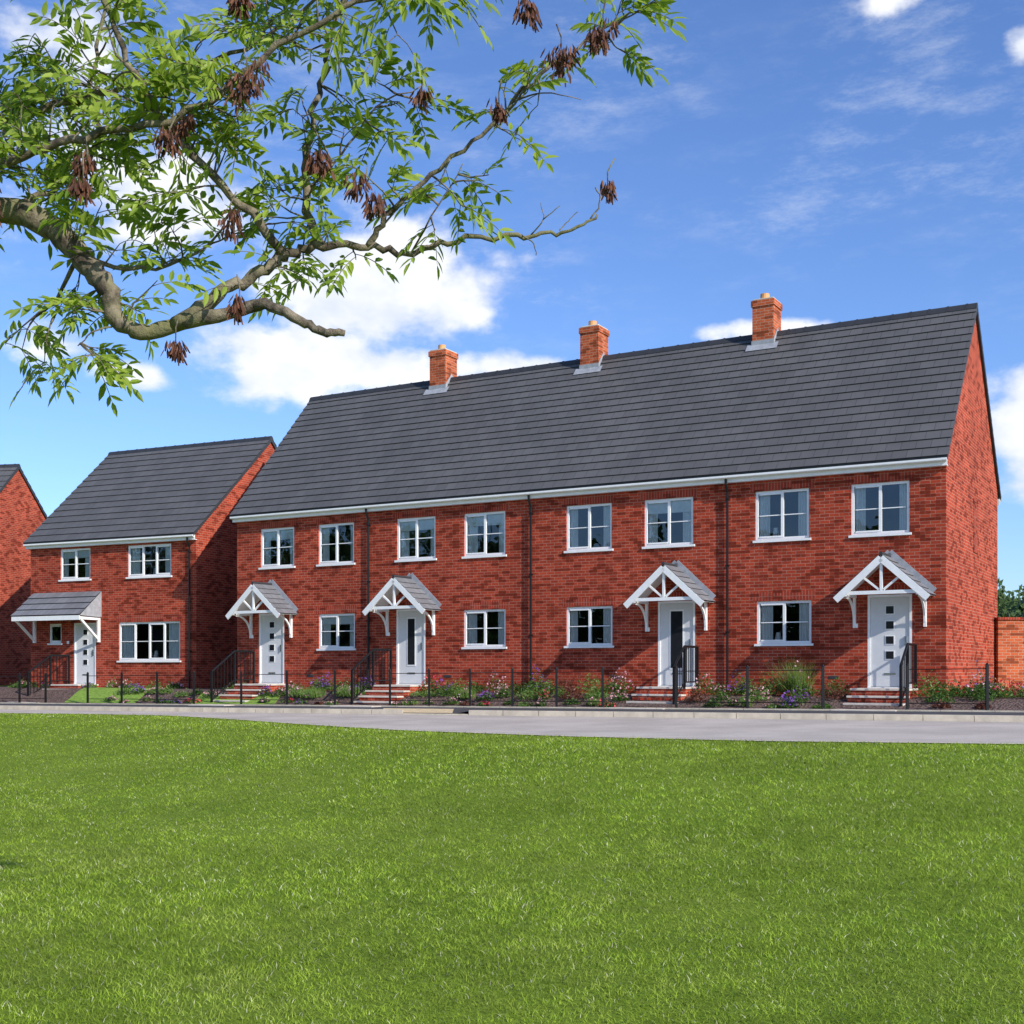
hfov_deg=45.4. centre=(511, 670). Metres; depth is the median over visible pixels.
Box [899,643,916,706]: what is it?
step railing
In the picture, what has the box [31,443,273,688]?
walls
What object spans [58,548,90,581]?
window frame
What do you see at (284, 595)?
canopy flashing
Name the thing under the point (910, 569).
canopy flashing
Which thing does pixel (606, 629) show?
curtain
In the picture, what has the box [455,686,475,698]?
ornamental grass
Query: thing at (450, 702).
flowering shrub
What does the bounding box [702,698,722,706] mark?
garden shrub
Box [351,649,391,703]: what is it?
step railing
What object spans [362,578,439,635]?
canopy timber
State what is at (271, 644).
door
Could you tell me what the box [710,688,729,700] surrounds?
garden shrub
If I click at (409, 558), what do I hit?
window frame
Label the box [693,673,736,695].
flowering shrub
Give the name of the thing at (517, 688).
garden shrub
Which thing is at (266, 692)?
flowering shrub
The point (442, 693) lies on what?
garden shrub
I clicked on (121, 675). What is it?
metal fence
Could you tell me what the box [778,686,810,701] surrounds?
flowering shrub
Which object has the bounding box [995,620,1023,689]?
wall brickwork
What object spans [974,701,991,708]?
red leaf shrub
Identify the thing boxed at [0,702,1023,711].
pavement edging
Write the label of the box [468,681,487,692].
garden shrub
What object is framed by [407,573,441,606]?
canopy flashing
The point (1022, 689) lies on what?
flowering shrub
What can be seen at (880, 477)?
window head bricks
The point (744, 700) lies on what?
ornamental grass
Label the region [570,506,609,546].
curtain
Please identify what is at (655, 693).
entrance steps
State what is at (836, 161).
sky
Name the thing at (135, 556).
curtain
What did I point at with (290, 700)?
flowering plant
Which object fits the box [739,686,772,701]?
flowering shrub
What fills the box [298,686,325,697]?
ornamental grass
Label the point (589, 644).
window frame
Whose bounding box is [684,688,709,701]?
red leaf shrub
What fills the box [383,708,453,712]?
tactile paving
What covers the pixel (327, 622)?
curtain
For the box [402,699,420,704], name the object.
ornamental grass
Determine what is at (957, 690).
garden shrub
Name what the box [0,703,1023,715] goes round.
pavement
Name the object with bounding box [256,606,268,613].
door head bricks
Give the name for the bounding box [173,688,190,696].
garden shrub
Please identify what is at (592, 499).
window head bricks
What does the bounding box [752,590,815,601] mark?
window head bricks
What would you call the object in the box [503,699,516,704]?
garden shrub
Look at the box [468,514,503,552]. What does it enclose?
curtain
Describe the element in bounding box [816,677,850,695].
garden shrub
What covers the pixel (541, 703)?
flowering shrub
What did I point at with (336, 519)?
window head bricks
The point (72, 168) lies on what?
ash tree
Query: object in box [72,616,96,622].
door head bricks
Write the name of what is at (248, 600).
canopy timber
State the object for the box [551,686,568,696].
garden shrub
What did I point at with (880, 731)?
road
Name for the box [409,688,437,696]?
garden shrub
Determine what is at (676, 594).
door head bricks
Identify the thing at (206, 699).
front lawn
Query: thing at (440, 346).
chimney pot
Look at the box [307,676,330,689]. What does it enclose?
flowering shrub
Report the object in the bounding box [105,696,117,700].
flowering shrub
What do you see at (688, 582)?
canopy roof
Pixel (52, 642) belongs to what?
window frame
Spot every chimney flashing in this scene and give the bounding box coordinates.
[423,374,452,394]
[573,352,604,374]
[745,328,778,351]
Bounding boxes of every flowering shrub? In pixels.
[81,680,97,687]
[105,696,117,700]
[118,679,133,687]
[125,683,143,687]
[129,685,146,692]
[142,695,153,700]
[144,686,163,693]
[167,700,180,703]
[168,682,183,688]
[202,691,224,696]
[258,684,272,696]
[258,696,269,702]
[272,686,293,696]
[284,680,302,690]
[296,698,306,703]
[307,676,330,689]
[313,672,333,690]
[323,701,338,704]
[332,683,347,695]
[345,677,369,690]
[361,675,371,689]
[391,701,404,705]
[434,678,457,691]
[442,697,460,704]
[475,690,500,700]
[486,671,509,691]
[493,684,516,697]
[528,664,551,691]
[534,696,548,705]
[599,668,635,692]
[608,687,629,701]
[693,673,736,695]
[723,697,738,705]
[724,673,752,694]
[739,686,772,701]
[765,700,781,707]
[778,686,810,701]
[778,696,806,708]
[966,660,1003,697]
[1015,683,1023,696]
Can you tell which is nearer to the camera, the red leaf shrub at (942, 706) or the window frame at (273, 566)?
the red leaf shrub at (942, 706)
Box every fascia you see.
[26,536,196,549]
[232,461,999,522]
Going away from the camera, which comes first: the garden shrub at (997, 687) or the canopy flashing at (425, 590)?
the garden shrub at (997, 687)
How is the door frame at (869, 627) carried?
attached to the walls at (829, 560)
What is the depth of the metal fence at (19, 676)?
38.79 m
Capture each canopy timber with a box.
[225,584,296,637]
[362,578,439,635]
[623,565,713,631]
[833,555,933,627]
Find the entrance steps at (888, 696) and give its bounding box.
[830,688,917,710]
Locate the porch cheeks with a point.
(94, 608)
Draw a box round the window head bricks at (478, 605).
[460,600,508,609]
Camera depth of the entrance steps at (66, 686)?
40.60 m
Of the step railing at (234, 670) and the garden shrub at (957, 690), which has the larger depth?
the step railing at (234, 670)
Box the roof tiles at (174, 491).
[23,440,276,542]
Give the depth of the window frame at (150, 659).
40.40 m
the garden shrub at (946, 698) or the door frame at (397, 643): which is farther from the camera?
the door frame at (397, 643)
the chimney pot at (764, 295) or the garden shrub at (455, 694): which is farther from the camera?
the chimney pot at (764, 295)
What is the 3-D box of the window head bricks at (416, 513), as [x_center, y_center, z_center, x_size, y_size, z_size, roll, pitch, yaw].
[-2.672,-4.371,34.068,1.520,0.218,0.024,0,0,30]
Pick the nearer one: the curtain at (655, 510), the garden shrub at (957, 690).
the garden shrub at (957, 690)
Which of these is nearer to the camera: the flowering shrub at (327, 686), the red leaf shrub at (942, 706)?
the red leaf shrub at (942, 706)
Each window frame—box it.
[47,624,61,644]
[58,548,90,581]
[117,621,180,661]
[126,543,171,578]
[258,527,294,569]
[316,522,354,566]
[316,613,355,650]
[394,516,436,561]
[461,609,506,648]
[462,511,506,558]
[564,503,612,552]
[564,606,613,647]
[642,497,694,548]
[753,488,810,542]
[754,600,813,645]
[848,480,911,537]
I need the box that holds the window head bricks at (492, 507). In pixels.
[460,502,508,513]
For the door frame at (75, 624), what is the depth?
41.72 m
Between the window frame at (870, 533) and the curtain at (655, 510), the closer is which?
the window frame at (870, 533)
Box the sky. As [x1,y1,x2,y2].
[0,0,1023,605]
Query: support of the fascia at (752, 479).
attached to the walls at (829, 560)
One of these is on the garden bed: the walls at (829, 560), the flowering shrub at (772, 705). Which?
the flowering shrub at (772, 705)
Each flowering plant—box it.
[182,699,201,702]
[279,698,294,702]
[420,672,444,691]
[477,699,491,705]
[535,687,551,698]
[598,699,617,706]
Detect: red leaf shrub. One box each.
[459,701,473,704]
[552,674,581,691]
[559,687,584,699]
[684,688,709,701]
[815,680,852,698]
[931,699,951,707]
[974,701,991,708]
[1010,679,1023,695]
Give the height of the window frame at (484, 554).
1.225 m
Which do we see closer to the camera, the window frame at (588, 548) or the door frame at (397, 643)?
the window frame at (588, 548)
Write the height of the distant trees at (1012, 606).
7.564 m
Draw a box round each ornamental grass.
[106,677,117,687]
[288,686,306,696]
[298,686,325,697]
[332,684,368,696]
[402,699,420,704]
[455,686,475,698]
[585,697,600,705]
[737,697,755,706]
[764,655,819,695]
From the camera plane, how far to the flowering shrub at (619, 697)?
29.39 m
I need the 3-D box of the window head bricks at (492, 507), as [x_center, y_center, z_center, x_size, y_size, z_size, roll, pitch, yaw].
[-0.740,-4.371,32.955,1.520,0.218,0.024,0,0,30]
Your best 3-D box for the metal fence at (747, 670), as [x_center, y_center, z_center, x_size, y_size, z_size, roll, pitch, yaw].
[5.177,0.427,26.908,3.424,1.106,0.074,0,0,30]
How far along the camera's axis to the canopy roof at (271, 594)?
36.03 m
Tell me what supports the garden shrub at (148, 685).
on the garden bed
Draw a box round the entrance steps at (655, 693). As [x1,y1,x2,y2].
[609,686,699,708]
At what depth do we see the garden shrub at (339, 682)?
34.69 m
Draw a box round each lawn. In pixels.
[64,687,148,702]
[191,693,279,703]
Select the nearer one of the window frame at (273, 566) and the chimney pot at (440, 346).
the window frame at (273, 566)
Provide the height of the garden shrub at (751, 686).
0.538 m
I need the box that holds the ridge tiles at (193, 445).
[108,436,272,455]
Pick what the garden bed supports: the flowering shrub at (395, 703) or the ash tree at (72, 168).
the flowering shrub at (395, 703)
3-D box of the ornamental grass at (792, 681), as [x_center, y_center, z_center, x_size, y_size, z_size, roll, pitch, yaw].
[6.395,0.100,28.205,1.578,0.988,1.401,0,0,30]
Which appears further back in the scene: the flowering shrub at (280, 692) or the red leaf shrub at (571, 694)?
the flowering shrub at (280, 692)
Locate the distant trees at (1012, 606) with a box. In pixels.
[998,579,1023,616]
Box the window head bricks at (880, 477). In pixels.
[846,470,913,484]
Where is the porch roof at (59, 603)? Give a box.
[10,591,100,616]
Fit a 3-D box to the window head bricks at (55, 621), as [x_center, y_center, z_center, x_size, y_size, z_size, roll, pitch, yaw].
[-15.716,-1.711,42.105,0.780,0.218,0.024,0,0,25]
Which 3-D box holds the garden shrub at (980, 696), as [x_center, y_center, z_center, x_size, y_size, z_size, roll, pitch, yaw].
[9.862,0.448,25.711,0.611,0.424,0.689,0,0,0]
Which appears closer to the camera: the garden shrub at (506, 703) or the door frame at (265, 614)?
the garden shrub at (506, 703)
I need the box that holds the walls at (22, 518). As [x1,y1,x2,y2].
[0,470,44,684]
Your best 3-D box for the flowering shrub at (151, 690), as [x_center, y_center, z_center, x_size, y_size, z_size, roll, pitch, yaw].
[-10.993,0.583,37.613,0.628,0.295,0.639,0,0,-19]
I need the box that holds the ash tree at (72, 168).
[0,0,688,416]
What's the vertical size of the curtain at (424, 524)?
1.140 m
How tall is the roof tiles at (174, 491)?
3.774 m
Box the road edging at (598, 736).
[58,713,1023,743]
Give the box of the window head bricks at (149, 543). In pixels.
[125,541,173,545]
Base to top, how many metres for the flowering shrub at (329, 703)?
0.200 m
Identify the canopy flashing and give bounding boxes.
[268,579,297,611]
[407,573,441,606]
[672,560,715,598]
[885,550,936,591]
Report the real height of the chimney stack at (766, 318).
1.760 m
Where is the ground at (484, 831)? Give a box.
[0,711,1023,1023]
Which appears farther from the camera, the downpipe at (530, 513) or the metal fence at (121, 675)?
the metal fence at (121, 675)
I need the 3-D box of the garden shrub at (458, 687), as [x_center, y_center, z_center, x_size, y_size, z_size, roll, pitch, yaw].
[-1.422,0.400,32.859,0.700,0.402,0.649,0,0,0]
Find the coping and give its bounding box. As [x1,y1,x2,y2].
[994,617,1023,619]
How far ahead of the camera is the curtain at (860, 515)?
28.04 m
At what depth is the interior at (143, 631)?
41.10 m
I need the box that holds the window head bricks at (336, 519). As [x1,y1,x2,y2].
[315,514,356,524]
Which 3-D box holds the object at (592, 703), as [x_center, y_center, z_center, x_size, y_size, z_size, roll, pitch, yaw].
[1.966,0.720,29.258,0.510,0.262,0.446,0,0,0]
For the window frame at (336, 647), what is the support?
attached to the walls at (829, 560)
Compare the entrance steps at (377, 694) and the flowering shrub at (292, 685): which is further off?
the flowering shrub at (292, 685)
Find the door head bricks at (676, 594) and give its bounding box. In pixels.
[654,592,691,601]
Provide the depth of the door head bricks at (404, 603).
34.23 m
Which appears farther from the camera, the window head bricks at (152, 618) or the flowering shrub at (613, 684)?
the window head bricks at (152, 618)
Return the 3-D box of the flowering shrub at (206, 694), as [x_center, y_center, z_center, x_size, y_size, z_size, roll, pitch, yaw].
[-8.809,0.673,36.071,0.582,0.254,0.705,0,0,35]
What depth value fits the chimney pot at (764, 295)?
32.72 m
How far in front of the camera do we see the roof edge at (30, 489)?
49.88 m
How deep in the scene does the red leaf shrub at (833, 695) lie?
27.17 m
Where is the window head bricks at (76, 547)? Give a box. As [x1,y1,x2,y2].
[58,546,92,549]
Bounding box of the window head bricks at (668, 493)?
[640,487,696,499]
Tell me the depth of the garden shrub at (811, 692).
27.93 m
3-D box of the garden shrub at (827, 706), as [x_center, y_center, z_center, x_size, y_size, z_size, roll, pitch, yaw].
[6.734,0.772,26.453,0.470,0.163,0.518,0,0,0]
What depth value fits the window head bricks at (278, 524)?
36.55 m
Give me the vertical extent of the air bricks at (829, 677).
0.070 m
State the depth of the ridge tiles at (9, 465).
49.26 m
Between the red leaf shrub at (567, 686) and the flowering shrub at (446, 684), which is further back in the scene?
the flowering shrub at (446, 684)
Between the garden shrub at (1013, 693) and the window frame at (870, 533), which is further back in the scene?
the window frame at (870, 533)
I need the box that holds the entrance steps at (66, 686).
[13,684,98,702]
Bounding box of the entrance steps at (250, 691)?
[188,684,284,705]
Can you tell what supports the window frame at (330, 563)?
attached to the walls at (829, 560)
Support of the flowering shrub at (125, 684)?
on the front lawn at (98, 694)
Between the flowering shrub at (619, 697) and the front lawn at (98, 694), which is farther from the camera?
the front lawn at (98, 694)
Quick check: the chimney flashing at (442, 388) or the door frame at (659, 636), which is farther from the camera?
the chimney flashing at (442, 388)
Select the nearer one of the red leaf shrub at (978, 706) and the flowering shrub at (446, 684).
the red leaf shrub at (978, 706)
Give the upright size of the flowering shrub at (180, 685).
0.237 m
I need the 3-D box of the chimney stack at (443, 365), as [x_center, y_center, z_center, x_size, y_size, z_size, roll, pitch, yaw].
[-2.129,-8.970,37.958,0.640,1.760,0.720,0,0,30]
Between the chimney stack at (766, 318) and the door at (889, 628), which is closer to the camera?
the door at (889, 628)
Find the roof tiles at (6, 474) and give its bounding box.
[0,467,46,515]
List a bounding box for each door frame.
[74,623,95,683]
[258,613,283,683]
[396,609,424,684]
[658,601,694,686]
[867,594,911,687]
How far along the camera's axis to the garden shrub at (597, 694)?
29.95 m
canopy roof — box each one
[251,581,297,613]
[363,575,440,609]
[643,562,714,601]
[834,551,935,595]
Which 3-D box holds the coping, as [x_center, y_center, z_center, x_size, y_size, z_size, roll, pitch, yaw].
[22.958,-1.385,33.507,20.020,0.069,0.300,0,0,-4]
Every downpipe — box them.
[186,537,191,688]
[365,508,370,682]
[527,495,532,681]
[724,479,729,694]
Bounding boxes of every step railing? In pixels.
[27,655,69,695]
[210,650,254,702]
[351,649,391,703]
[672,645,698,703]
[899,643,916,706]
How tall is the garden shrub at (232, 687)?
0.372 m
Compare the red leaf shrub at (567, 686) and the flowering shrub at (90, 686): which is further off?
the flowering shrub at (90, 686)
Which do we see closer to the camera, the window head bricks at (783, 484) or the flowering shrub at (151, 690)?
the window head bricks at (783, 484)
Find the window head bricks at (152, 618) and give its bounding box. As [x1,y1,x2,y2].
[116,614,182,621]
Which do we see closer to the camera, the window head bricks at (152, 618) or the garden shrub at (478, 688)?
the garden shrub at (478, 688)
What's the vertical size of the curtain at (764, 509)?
1.170 m
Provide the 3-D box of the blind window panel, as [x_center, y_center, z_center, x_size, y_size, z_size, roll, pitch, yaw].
[11.467,-3.560,30.244,0.020,1.320,0.600,0,0,30]
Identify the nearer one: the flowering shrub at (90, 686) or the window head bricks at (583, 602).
the window head bricks at (583, 602)
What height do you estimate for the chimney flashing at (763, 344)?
0.680 m
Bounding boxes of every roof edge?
[0,468,47,519]
[23,440,276,543]
[230,309,1000,516]
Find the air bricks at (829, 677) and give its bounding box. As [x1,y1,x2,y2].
[307,675,837,678]
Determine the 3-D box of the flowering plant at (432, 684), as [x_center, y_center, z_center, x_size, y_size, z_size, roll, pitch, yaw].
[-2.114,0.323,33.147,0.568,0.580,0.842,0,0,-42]
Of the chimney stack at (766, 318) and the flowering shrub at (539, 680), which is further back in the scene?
the chimney stack at (766, 318)
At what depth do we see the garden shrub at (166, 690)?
37.30 m
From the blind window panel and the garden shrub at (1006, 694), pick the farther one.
the blind window panel
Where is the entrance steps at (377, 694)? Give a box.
[330,685,427,706]
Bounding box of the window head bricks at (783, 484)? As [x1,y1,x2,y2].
[751,478,813,491]
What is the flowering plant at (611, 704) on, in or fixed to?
on the garden bed
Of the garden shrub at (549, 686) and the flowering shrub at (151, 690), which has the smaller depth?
the garden shrub at (549, 686)
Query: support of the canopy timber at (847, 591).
attached to the walls at (829, 560)
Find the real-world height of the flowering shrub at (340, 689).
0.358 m
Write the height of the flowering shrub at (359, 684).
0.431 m
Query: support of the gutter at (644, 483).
attached to the fascia at (752, 479)
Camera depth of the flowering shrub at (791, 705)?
26.71 m
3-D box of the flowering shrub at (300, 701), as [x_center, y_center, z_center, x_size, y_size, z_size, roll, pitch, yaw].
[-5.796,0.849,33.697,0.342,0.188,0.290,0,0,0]
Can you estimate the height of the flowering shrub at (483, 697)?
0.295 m
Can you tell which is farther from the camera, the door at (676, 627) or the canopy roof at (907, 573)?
the door at (676, 627)
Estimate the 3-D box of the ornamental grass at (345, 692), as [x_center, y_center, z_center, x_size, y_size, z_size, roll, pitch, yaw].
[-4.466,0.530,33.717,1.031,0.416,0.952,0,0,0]
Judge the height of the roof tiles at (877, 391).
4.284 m
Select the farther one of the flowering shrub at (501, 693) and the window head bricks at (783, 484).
the flowering shrub at (501, 693)
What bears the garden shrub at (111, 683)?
on the garden bed
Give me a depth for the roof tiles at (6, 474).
48.88 m
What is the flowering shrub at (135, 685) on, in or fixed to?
on the garden bed
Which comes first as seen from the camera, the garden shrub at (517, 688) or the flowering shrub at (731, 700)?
the flowering shrub at (731, 700)
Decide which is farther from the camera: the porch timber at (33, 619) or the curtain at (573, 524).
the porch timber at (33, 619)
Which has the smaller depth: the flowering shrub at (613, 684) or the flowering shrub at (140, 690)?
the flowering shrub at (613, 684)
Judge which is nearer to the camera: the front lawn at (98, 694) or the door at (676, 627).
the door at (676, 627)
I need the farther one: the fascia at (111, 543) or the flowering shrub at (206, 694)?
the fascia at (111, 543)
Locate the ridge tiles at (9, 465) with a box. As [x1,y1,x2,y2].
[0,464,20,467]
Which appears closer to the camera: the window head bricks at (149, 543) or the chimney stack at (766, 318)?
the chimney stack at (766, 318)
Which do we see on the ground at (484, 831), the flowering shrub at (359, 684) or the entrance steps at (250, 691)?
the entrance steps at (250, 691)
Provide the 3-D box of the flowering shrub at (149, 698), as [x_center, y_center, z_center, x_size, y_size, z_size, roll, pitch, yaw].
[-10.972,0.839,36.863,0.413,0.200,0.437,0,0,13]
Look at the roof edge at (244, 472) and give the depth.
41.07 m
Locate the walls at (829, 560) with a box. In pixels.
[237,320,997,696]
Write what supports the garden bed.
on the garden ground
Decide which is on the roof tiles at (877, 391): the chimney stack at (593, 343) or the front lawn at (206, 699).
the chimney stack at (593, 343)
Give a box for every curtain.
[64,550,89,576]
[122,623,178,658]
[131,547,169,573]
[264,529,292,564]
[322,525,352,560]
[322,616,353,645]
[401,519,433,556]
[467,611,503,644]
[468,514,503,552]
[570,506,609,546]
[570,608,610,642]
[648,500,690,542]
[759,491,806,536]
[760,603,808,640]
[855,484,906,530]
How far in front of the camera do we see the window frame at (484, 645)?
32.98 m
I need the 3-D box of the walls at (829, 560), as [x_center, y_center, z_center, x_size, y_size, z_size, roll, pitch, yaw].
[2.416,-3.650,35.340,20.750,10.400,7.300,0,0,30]
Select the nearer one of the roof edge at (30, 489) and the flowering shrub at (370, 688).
the flowering shrub at (370, 688)
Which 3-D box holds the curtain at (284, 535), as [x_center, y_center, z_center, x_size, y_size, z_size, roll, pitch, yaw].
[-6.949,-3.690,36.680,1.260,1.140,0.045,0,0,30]
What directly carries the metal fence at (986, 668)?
on the garden bed
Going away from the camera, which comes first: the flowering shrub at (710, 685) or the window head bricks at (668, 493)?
the flowering shrub at (710, 685)
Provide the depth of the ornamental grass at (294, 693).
34.33 m
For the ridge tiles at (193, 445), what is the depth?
44.45 m
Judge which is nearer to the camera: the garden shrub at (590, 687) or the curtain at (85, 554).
the garden shrub at (590, 687)
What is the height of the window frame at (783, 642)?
1.065 m
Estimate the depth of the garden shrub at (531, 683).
31.58 m
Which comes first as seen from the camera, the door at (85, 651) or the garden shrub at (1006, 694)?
the garden shrub at (1006, 694)
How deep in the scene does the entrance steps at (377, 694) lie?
32.98 m
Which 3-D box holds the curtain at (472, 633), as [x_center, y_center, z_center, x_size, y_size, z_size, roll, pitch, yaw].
[-0.671,-1.150,33.074,1.280,0.980,0.031,0,0,30]
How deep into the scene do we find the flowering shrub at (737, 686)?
28.95 m
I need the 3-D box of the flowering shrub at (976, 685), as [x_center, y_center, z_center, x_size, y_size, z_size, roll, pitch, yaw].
[10.087,0.189,26.104,0.728,0.832,0.762,0,0,0]
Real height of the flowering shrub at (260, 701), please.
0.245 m
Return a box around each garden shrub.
[104,677,117,687]
[113,685,134,694]
[145,679,160,687]
[155,683,173,693]
[166,681,182,688]
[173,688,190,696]
[188,688,203,694]
[222,681,245,689]
[329,677,350,690]
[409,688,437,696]
[432,687,455,696]
[447,687,465,697]
[448,678,468,691]
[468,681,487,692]
[501,681,526,693]
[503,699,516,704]
[514,685,539,699]
[517,699,533,706]
[521,676,543,691]
[533,678,562,692]
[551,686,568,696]
[562,697,581,704]
[575,673,607,692]
[583,689,611,697]
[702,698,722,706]
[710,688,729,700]
[734,673,760,694]
[755,662,786,694]
[796,679,819,695]
[812,703,832,708]
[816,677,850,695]
[911,668,945,696]
[924,684,954,702]
[931,679,970,697]
[965,682,996,700]
[989,679,1007,697]
[991,678,1019,697]
[1000,687,1023,697]
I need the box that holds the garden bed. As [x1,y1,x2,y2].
[0,686,1023,710]
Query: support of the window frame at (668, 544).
attached to the walls at (829, 560)
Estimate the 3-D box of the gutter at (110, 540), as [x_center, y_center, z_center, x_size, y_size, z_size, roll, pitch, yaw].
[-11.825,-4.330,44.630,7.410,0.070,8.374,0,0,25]
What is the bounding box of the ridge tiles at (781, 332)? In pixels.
[309,303,977,400]
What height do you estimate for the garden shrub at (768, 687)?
0.784 m
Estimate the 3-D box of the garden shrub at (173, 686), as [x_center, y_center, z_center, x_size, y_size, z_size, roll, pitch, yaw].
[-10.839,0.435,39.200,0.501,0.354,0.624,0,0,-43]
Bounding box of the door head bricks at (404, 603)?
[393,601,415,609]
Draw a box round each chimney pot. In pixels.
[438,344,445,348]
[588,320,596,324]
[760,293,769,297]
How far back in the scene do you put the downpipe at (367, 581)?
34.77 m
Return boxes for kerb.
[0,705,1023,721]
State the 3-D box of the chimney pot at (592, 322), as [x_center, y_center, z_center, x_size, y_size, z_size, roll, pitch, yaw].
[2.334,-9.990,35.388,0.258,0.200,0.258,0,0,30]
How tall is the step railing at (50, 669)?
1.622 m
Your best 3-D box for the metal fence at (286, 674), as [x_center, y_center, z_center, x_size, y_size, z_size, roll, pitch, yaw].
[-6.154,0.529,33.432,3.374,1.106,0.074,0,0,30]
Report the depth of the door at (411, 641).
34.15 m
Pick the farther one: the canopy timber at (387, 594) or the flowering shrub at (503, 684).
the canopy timber at (387, 594)
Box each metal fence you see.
[0,672,46,702]
[87,671,194,703]
[240,669,335,704]
[389,667,603,706]
[675,664,824,708]
[906,663,988,709]
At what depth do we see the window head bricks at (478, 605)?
32.94 m
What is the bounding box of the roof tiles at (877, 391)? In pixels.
[230,308,1001,515]
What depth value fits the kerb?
26.65 m
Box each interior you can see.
[89,546,168,683]
[329,484,898,685]
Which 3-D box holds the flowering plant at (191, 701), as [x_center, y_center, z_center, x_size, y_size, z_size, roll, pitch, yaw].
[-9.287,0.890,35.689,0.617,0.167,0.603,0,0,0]
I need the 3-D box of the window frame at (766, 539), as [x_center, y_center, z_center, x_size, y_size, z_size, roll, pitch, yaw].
[6.380,-3.647,28.878,1.400,1.225,0.145,0,0,30]
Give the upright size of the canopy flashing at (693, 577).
1.013 m
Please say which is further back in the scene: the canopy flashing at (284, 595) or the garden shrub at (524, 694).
the canopy flashing at (284, 595)
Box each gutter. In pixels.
[23,534,194,546]
[230,457,1000,518]
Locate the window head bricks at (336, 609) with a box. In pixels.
[316,605,357,613]
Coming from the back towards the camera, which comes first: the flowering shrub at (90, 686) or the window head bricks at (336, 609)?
the flowering shrub at (90, 686)
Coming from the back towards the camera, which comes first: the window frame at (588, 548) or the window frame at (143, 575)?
the window frame at (143, 575)
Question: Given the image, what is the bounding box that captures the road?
[0,709,1023,743]
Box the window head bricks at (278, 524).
[258,519,296,528]
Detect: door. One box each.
[76,624,94,682]
[261,615,282,682]
[399,611,423,683]
[661,603,692,685]
[871,597,908,686]
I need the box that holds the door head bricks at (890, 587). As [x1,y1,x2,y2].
[863,584,915,594]
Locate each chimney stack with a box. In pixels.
[428,349,457,385]
[579,325,609,364]
[751,298,782,340]
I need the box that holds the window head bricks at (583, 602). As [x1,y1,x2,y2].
[562,597,615,606]
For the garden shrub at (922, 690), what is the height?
0.653 m
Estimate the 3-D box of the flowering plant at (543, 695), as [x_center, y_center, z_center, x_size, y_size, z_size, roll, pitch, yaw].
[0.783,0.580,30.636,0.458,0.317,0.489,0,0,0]
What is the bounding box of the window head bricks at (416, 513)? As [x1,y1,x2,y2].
[393,508,438,518]
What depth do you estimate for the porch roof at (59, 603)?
41.35 m
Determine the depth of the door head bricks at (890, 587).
27.60 m
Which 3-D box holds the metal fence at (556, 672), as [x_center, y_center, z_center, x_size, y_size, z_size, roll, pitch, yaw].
[-0.521,0.478,30.189,6.174,1.128,0.074,0,0,30]
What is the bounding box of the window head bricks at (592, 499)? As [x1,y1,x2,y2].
[562,494,615,505]
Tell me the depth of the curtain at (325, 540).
35.81 m
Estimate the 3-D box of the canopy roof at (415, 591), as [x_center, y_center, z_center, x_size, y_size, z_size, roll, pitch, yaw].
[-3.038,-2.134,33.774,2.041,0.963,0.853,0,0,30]
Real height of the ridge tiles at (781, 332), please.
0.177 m
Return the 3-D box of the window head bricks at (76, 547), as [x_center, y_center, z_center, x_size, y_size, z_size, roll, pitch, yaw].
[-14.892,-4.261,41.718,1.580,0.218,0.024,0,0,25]
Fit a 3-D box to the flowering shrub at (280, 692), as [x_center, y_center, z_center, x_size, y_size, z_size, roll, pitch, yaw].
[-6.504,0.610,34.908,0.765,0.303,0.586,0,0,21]
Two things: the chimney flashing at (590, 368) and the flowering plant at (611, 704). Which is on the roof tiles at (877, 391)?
the chimney flashing at (590, 368)
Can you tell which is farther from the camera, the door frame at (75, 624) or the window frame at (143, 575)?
the door frame at (75, 624)
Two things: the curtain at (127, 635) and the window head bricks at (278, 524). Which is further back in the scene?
the curtain at (127, 635)
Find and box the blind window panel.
[973,498,977,553]
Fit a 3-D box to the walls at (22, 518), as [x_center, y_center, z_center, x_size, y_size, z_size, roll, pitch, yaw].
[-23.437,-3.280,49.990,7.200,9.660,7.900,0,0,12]
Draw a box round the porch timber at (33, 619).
[11,615,99,642]
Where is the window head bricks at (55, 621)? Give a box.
[47,620,63,623]
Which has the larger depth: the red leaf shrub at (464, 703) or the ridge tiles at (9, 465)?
the ridge tiles at (9, 465)
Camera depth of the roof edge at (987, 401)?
31.19 m
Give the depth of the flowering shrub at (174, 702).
35.84 m
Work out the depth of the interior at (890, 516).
34.05 m
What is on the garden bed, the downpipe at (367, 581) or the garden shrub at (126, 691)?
the garden shrub at (126, 691)
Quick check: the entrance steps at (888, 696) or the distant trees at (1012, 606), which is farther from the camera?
the distant trees at (1012, 606)
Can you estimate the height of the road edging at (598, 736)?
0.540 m
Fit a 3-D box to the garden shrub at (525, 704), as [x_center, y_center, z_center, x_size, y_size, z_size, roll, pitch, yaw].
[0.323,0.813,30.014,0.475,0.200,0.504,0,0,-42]
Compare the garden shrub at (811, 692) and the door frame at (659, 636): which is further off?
the door frame at (659, 636)
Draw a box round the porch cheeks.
[13,591,101,616]
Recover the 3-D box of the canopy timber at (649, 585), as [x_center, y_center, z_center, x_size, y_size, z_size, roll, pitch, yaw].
[3.843,-1.749,29.811,2.100,1.559,0.855,0,0,30]
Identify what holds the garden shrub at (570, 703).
on the garden bed
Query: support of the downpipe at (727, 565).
attached to the walls at (829, 560)
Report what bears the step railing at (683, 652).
on the entrance steps at (655, 693)

